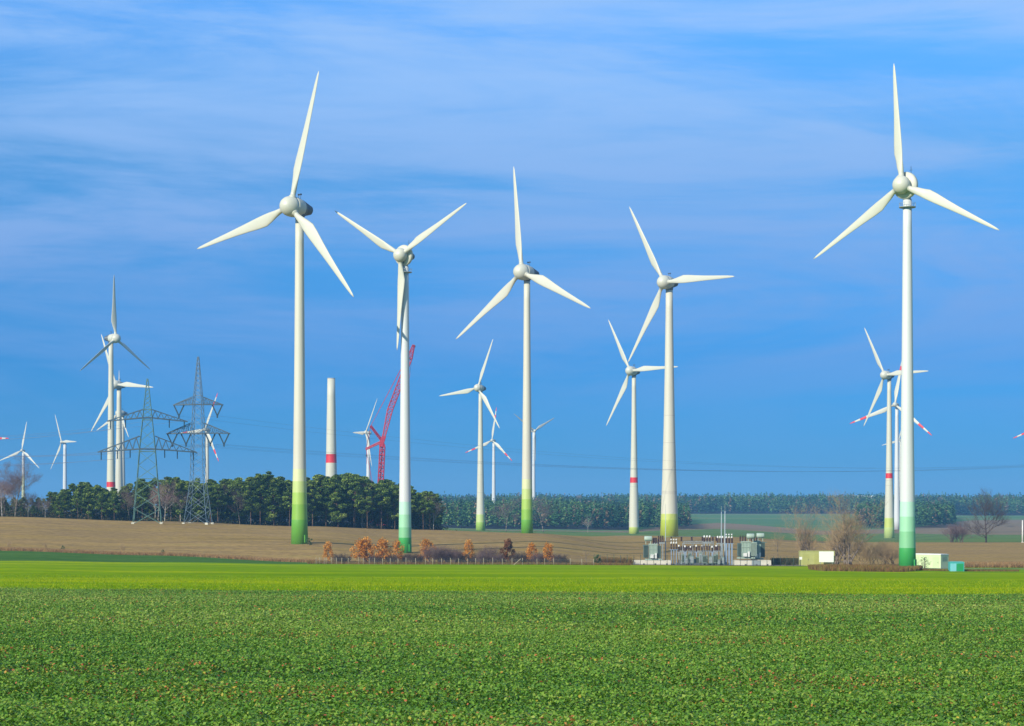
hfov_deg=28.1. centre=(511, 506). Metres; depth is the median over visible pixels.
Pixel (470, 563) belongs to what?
dry grass
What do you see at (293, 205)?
wind turbine
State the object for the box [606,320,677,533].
wind turbine
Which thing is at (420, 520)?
pine tree
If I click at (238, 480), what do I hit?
pine tree
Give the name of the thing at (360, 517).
pine tree
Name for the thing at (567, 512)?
forest
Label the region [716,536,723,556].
insulator stand
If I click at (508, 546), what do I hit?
oak tree
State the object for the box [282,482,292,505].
pine tree
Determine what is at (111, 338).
wind turbine
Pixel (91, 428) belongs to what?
power line
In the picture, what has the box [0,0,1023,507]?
sky
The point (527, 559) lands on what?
bare bush
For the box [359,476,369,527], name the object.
pine tree
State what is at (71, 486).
pine tree
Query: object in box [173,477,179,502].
pine tree
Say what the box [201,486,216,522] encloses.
pine tree
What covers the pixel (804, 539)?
bare tree
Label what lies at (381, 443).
crawler crane
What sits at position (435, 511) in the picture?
bare tree
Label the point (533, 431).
wind turbine
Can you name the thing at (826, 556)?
notice board
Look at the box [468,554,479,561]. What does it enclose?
bare bush
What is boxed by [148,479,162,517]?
pine tree
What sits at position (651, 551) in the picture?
power transformer
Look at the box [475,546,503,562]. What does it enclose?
bare bush
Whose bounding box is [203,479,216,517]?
pine tree
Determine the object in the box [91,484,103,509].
pine tree
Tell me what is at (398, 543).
oak tree
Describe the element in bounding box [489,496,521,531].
bare tree
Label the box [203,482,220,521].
pine tree
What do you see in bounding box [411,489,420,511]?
pine tree
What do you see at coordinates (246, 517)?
pine tree
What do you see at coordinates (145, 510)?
pine tree
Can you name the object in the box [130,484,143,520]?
pine tree
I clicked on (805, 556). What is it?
door
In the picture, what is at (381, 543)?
oak tree
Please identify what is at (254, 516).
pine tree
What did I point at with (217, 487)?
pine tree
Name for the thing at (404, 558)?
bare bush
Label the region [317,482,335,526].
pine tree
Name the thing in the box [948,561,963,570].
cable cabinet
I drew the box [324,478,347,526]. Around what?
pine tree
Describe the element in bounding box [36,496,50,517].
bare tree
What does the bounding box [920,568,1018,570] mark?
tall weeds
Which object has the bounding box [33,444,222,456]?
power line
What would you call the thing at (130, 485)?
pine tree
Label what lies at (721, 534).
lightning mast
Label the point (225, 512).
pine tree
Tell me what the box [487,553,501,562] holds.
bare bush
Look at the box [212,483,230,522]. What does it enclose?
bare tree
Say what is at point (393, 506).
pine tree
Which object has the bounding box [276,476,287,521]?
pine tree
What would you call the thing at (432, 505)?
pine tree
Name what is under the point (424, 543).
oak tree
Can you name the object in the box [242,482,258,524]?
pine tree
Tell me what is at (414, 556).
bare bush
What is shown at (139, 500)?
pine tree
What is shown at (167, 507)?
pine tree
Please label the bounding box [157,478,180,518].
bare tree
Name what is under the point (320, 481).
pine tree
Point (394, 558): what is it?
bare bush
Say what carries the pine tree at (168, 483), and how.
on the ground at (1002, 544)
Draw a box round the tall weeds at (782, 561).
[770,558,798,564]
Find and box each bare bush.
[331,552,347,561]
[340,554,351,561]
[370,555,382,561]
[385,555,399,562]
[399,554,409,561]
[405,551,423,563]
[419,545,452,562]
[437,546,463,562]
[457,553,469,561]
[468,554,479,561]
[472,552,492,562]
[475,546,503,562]
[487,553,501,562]
[508,553,525,561]
[518,551,529,562]
[529,552,546,562]
[546,554,561,561]
[552,553,571,562]
[843,539,874,564]
[860,542,891,564]
[874,540,898,564]
[874,541,898,564]
[876,541,898,563]
[941,522,974,541]
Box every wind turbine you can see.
[0,422,39,503]
[50,416,75,511]
[80,276,149,490]
[91,334,152,491]
[96,409,128,485]
[181,393,218,482]
[197,71,353,543]
[335,203,465,552]
[354,400,376,478]
[440,340,498,530]
[456,167,590,532]
[465,407,511,503]
[516,415,553,499]
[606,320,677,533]
[628,207,733,535]
[814,65,998,565]
[850,361,930,529]
[863,328,926,537]
[883,431,900,485]
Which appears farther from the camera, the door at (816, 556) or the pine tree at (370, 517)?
the pine tree at (370, 517)
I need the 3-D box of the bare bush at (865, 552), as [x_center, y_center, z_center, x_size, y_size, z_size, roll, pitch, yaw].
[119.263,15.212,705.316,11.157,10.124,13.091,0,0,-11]
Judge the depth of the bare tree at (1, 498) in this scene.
925.55 m
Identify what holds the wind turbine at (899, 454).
on the ground at (1002, 544)
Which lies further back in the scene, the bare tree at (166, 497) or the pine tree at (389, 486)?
the pine tree at (389, 486)
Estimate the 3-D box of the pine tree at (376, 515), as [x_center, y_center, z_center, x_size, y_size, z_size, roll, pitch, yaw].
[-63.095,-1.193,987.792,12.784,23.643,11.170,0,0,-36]
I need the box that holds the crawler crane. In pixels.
[365,344,414,524]
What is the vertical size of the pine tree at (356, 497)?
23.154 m
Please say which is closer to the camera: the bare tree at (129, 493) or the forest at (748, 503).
the bare tree at (129, 493)
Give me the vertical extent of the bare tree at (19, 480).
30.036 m
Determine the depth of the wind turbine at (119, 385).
1790.83 m
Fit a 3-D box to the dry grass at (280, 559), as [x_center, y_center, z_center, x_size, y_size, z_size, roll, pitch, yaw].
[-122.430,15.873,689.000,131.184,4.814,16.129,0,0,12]
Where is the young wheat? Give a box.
[0,574,1023,593]
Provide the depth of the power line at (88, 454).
1006.24 m
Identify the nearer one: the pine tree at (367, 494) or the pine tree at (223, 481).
the pine tree at (367, 494)
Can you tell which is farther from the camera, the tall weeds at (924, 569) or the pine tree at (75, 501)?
the pine tree at (75, 501)
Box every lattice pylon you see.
[98,379,196,523]
[166,357,229,524]
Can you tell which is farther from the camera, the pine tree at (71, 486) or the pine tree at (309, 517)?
the pine tree at (71, 486)
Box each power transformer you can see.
[642,536,661,559]
[737,534,756,558]
[751,533,766,559]
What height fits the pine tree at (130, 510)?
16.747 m
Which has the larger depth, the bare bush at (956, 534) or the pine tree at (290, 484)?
the bare bush at (956, 534)
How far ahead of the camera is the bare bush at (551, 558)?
663.46 m
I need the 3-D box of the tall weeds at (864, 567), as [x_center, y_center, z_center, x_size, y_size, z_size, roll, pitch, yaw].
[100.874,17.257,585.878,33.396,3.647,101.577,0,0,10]
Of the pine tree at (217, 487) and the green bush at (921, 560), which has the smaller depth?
the green bush at (921, 560)
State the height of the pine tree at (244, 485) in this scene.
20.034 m
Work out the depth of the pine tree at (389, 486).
970.70 m
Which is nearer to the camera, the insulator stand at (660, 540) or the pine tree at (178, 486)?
the insulator stand at (660, 540)
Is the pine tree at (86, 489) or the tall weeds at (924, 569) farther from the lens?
the pine tree at (86, 489)
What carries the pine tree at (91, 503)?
on the ground at (1002, 544)
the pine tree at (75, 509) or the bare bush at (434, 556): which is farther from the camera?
the pine tree at (75, 509)
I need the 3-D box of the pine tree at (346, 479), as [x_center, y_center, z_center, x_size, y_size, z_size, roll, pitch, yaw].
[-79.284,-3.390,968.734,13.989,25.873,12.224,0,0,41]
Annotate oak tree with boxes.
[322,541,333,560]
[349,538,368,559]
[359,536,374,560]
[371,537,389,559]
[388,540,404,559]
[419,537,435,561]
[462,539,474,558]
[499,538,515,560]
[525,542,537,562]
[542,542,552,561]
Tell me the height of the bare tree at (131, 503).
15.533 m
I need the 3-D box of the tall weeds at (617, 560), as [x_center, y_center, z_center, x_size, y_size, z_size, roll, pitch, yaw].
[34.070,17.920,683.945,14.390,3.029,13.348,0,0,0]
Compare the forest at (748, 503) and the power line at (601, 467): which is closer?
the power line at (601, 467)
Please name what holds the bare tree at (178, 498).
on the ground at (1002, 544)
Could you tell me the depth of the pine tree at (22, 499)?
964.43 m
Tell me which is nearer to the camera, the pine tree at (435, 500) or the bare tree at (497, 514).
the pine tree at (435, 500)
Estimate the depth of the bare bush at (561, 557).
659.67 m
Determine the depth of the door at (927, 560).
646.23 m
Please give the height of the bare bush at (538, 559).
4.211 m
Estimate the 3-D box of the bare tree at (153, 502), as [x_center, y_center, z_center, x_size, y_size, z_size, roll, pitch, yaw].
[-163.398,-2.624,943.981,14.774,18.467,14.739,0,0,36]
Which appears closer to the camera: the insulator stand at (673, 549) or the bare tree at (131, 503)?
the insulator stand at (673, 549)
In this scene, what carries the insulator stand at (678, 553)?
on the gravel yard
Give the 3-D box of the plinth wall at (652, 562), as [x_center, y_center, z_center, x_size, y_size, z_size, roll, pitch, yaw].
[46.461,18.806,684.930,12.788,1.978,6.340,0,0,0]
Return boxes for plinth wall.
[632,560,670,564]
[734,560,770,565]
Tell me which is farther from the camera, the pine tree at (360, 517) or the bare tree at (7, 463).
the pine tree at (360, 517)
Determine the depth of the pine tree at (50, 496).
956.76 m
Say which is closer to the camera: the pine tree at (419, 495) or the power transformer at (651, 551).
the power transformer at (651, 551)
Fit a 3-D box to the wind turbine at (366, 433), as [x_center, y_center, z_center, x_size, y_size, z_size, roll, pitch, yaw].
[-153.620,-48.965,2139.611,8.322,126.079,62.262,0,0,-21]
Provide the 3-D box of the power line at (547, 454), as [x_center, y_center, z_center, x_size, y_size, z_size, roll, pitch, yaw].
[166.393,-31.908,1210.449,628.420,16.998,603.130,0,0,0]
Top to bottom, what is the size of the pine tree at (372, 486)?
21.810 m
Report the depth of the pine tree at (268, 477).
958.61 m
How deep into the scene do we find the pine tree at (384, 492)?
956.34 m
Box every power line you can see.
[8,416,212,436]
[10,416,175,435]
[17,444,207,456]
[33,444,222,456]
[183,416,1005,467]
[184,445,1008,471]
[188,444,1017,471]
[213,444,1010,471]
[223,416,1003,467]
[225,444,1017,471]
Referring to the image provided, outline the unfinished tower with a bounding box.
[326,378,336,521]
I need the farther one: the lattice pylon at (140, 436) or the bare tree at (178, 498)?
the bare tree at (178, 498)
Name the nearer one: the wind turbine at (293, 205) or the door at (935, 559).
the door at (935, 559)
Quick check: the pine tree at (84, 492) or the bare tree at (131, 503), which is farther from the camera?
the pine tree at (84, 492)
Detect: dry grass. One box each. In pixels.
[0,547,326,561]
[307,560,629,564]
[963,561,1023,567]
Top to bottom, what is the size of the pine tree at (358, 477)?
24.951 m
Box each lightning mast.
[665,504,665,555]
[721,506,721,562]
[724,523,725,564]
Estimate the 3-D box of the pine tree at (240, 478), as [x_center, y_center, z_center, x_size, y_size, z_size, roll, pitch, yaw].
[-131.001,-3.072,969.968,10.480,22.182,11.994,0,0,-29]
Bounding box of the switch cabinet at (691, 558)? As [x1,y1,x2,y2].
[689,556,693,562]
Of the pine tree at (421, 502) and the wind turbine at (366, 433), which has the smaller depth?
the pine tree at (421, 502)
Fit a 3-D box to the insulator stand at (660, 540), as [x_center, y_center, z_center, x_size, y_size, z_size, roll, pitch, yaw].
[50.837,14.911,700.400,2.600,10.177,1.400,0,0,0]
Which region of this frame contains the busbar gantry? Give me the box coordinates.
[664,536,716,555]
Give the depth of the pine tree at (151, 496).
954.71 m
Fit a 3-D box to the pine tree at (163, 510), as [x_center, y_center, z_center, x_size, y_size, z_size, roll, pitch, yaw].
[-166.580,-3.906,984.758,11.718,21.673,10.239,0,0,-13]
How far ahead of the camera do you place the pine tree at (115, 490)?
959.94 m
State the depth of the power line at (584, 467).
1096.94 m
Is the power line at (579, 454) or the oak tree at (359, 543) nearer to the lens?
the oak tree at (359, 543)
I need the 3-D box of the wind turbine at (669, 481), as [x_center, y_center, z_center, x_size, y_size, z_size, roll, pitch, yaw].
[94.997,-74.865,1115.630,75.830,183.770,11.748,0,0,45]
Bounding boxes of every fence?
[323,557,593,564]
[594,555,799,565]
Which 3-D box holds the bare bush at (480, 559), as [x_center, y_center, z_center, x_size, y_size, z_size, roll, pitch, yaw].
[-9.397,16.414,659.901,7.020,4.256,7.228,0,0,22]
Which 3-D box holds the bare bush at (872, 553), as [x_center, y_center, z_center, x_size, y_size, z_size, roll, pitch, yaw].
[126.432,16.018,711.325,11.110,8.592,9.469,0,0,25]
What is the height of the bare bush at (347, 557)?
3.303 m
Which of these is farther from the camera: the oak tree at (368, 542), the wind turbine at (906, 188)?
the oak tree at (368, 542)
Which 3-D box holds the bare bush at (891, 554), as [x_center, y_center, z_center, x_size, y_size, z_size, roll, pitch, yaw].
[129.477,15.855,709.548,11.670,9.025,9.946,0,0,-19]
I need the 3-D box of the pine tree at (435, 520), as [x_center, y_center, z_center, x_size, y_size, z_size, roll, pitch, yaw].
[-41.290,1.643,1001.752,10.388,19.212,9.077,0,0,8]
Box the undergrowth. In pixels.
[0,506,456,530]
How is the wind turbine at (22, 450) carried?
on the ground at (1002, 544)
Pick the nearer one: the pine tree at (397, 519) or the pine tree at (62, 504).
the pine tree at (62, 504)
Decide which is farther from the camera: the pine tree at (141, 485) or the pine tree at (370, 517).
the pine tree at (370, 517)
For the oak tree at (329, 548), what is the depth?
663.62 m
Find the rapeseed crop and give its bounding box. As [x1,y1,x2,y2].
[0,586,1023,725]
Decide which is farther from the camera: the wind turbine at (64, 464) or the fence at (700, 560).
the wind turbine at (64, 464)
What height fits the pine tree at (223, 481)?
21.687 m
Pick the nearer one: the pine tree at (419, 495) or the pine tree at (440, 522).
the pine tree at (419, 495)
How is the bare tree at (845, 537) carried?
on the ground at (1002, 544)
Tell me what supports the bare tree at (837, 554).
on the ground at (1002, 544)
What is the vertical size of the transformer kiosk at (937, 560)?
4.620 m
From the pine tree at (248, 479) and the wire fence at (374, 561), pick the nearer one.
the wire fence at (374, 561)
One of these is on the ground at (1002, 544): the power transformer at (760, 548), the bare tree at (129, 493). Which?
the bare tree at (129, 493)
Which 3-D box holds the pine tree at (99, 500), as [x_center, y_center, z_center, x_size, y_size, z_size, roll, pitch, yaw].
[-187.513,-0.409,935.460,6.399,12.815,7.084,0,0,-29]
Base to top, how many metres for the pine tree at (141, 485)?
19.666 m
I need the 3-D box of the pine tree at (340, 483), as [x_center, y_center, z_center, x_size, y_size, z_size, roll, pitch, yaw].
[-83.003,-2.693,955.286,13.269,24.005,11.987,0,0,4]
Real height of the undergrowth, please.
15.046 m
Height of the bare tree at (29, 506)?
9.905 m
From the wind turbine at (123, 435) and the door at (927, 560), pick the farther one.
the wind turbine at (123, 435)
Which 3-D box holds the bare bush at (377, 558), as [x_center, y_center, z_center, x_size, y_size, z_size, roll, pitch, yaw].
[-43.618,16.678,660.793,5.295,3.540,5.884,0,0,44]
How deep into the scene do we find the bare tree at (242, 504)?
939.09 m
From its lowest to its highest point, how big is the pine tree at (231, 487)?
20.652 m
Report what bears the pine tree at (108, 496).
on the ground at (1002, 544)
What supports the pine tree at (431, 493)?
on the ground at (1002, 544)
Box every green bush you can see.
[594,554,600,563]
[919,556,929,568]
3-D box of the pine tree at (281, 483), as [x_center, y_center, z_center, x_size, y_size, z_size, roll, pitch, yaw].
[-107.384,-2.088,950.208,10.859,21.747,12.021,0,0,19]
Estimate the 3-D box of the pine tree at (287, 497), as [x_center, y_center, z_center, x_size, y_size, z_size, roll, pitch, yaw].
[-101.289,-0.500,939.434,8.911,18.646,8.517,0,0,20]
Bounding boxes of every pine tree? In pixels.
[0,497,9,512]
[19,498,26,510]
[34,498,40,514]
[45,492,57,513]
[50,492,61,516]
[53,495,64,517]
[58,490,71,510]
[66,489,72,509]
[68,483,76,508]
[69,484,84,513]
[70,492,82,508]
[74,482,85,514]
[80,485,89,511]
[80,492,95,518]
[81,487,91,509]
[82,487,94,514]
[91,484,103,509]
[94,492,108,519]
[102,491,113,518]
[107,487,117,516]
[107,493,121,513]
[115,489,128,516]
[119,483,134,516]
[122,485,136,517]
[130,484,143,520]
[136,479,150,518]
[136,489,149,517]
[139,494,152,517]
[147,482,162,516]
[147,484,154,516]
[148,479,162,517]
[156,476,167,516]
[157,477,174,508]
[160,477,176,520]
[165,478,180,520]
[169,482,189,521]
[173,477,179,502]
[177,480,190,509]
[184,481,203,521]
[188,484,205,521]
[190,483,201,507]
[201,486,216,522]
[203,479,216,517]
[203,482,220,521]
[210,484,226,522]
[215,484,232,519]
[219,479,229,520]
[221,480,235,517]
[227,477,242,519]
[229,481,242,511]
[230,479,242,508]
[231,481,251,523]
[236,481,254,523]
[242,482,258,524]
[244,477,254,521]
[247,479,271,524]
[251,473,260,523]
[251,474,269,521]
[253,474,276,524]
[262,483,284,525]
[264,471,276,523]
[269,479,290,525]
[270,479,288,522]
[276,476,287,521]
[281,486,292,525]
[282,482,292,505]
[306,480,317,525]
[307,481,321,525]
[307,483,321,521]
[311,475,333,524]
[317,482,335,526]
[321,475,345,526]
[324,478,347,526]
[334,473,353,526]
[334,475,347,521]
[342,475,365,527]
[345,478,363,527]
[348,492,368,527]
[358,486,372,527]
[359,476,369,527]
[359,487,374,528]
[364,483,382,526]
[372,480,388,527]
[372,484,391,528]
[373,481,386,524]
[378,480,396,514]
[381,479,398,527]
[384,490,398,528]
[390,487,398,524]
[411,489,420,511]
[411,511,426,529]
[412,493,423,517]
[414,498,430,529]
[416,492,435,528]
[421,491,436,526]
[424,491,441,529]
[426,500,437,529]
[432,497,440,510]
[434,493,443,525]
[436,493,445,518]
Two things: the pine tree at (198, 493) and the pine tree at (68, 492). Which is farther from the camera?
the pine tree at (68, 492)
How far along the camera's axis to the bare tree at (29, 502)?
939.59 m
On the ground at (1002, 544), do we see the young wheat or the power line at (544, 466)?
the young wheat
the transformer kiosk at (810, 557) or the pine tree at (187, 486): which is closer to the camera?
the transformer kiosk at (810, 557)
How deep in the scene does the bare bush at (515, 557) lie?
661.49 m
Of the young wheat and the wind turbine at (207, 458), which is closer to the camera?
the young wheat
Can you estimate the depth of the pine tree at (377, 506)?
968.66 m
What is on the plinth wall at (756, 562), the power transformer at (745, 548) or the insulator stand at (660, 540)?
the power transformer at (745, 548)
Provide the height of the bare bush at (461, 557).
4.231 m
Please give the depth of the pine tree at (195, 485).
955.05 m
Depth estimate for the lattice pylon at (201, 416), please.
907.44 m
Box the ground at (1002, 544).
[0,509,1023,725]
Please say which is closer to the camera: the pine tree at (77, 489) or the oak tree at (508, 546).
the oak tree at (508, 546)
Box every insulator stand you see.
[657,536,664,559]
[669,539,677,564]
[678,545,679,562]
[703,535,711,557]
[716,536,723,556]
[724,534,733,564]
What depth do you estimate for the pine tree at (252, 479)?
957.44 m
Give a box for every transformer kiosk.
[798,551,834,565]
[916,553,948,567]
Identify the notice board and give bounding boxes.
[819,551,833,563]
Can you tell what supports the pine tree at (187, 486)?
on the ground at (1002, 544)
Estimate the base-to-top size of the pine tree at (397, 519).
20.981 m
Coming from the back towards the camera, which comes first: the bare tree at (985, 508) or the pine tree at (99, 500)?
the bare tree at (985, 508)
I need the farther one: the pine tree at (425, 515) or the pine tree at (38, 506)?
the pine tree at (425, 515)
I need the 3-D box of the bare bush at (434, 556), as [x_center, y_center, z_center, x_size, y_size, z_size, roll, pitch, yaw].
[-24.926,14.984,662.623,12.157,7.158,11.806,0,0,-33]
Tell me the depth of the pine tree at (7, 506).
955.96 m
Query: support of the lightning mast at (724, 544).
on the gravel yard
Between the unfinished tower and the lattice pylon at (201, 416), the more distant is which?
the unfinished tower
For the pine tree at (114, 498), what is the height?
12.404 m
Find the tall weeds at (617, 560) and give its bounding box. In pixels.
[593,556,634,564]
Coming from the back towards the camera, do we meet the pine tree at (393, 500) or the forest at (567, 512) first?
the forest at (567, 512)
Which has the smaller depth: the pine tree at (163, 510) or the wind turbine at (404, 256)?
the wind turbine at (404, 256)
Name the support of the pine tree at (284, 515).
on the ground at (1002, 544)
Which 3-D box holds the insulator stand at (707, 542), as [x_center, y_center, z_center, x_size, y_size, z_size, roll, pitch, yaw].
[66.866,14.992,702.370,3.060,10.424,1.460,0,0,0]
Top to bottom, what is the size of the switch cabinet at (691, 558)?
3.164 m
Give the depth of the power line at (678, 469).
1185.88 m
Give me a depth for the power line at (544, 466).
1054.45 m
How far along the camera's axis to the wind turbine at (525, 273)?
954.36 m
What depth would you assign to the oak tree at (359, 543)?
664.37 m
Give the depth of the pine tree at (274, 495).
939.42 m
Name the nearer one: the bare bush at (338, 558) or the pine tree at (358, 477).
the bare bush at (338, 558)
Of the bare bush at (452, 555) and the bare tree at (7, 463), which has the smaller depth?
the bare bush at (452, 555)
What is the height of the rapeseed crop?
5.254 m
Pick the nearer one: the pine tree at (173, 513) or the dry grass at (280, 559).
the dry grass at (280, 559)
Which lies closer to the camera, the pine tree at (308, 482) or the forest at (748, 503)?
the pine tree at (308, 482)
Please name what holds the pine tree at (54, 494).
on the ground at (1002, 544)
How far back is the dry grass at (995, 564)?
669.36 m
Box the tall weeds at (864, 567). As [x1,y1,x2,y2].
[807,563,922,571]
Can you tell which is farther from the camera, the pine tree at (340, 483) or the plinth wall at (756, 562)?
the pine tree at (340, 483)
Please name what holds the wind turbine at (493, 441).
on the ground at (1002, 544)
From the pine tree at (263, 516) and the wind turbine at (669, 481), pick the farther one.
the wind turbine at (669, 481)
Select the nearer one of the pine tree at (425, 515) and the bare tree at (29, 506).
the bare tree at (29, 506)
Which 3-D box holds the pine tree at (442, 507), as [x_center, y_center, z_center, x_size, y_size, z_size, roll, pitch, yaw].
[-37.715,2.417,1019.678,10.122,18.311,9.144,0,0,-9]
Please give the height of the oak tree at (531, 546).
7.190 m
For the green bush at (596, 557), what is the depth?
663.83 m
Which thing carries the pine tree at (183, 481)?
on the ground at (1002, 544)
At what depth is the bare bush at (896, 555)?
717.71 m
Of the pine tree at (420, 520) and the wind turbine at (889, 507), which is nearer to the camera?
the pine tree at (420, 520)
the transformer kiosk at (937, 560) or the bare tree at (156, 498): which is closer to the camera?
the transformer kiosk at (937, 560)
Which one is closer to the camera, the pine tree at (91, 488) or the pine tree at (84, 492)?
the pine tree at (84, 492)
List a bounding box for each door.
[803,554,808,565]
[814,554,819,564]
[923,557,928,567]
[933,557,938,567]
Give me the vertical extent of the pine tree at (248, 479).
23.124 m
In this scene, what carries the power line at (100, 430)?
hanging from the lattice pylon at (201, 416)
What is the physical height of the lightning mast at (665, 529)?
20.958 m
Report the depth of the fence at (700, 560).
675.98 m
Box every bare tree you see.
[0,453,41,516]
[0,461,30,514]
[0,477,15,511]
[23,495,37,515]
[23,496,32,509]
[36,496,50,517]
[119,490,138,520]
[120,484,134,517]
[145,483,169,517]
[147,484,171,520]
[150,479,179,520]
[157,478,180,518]
[166,482,190,521]
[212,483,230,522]
[228,487,247,523]
[424,495,444,529]
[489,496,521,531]
[532,496,559,531]
[770,513,790,555]
[780,501,823,552]
[812,489,887,564]
[816,505,862,564]
[962,487,1011,542]
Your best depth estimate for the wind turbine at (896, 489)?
2016.98 m
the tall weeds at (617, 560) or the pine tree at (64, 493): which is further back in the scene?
the pine tree at (64, 493)
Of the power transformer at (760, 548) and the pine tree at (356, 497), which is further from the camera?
the pine tree at (356, 497)
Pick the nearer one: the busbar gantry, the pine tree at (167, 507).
the busbar gantry
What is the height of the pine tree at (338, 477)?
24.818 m
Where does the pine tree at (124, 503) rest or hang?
on the ground at (1002, 544)
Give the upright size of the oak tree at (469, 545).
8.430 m
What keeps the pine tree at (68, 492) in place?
on the ground at (1002, 544)
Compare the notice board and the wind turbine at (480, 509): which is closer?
the notice board
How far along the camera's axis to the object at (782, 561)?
700.42 m
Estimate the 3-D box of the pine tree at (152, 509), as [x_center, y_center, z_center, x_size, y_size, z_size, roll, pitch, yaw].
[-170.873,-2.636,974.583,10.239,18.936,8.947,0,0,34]
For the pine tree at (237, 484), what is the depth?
958.09 m
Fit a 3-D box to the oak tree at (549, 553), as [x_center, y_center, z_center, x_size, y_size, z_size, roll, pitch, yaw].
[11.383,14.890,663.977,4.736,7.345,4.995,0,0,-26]
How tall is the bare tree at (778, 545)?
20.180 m
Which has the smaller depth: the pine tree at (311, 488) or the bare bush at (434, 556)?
the bare bush at (434, 556)
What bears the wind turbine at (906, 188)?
on the ground at (1002, 544)
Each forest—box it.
[437,491,1023,513]
[439,496,692,527]
[854,499,956,526]
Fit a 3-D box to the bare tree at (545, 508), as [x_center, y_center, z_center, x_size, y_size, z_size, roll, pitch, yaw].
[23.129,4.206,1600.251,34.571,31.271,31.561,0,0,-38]
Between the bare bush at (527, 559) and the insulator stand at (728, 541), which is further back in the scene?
the insulator stand at (728, 541)
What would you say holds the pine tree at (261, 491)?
on the ground at (1002, 544)
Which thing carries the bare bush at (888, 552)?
on the ground at (1002, 544)

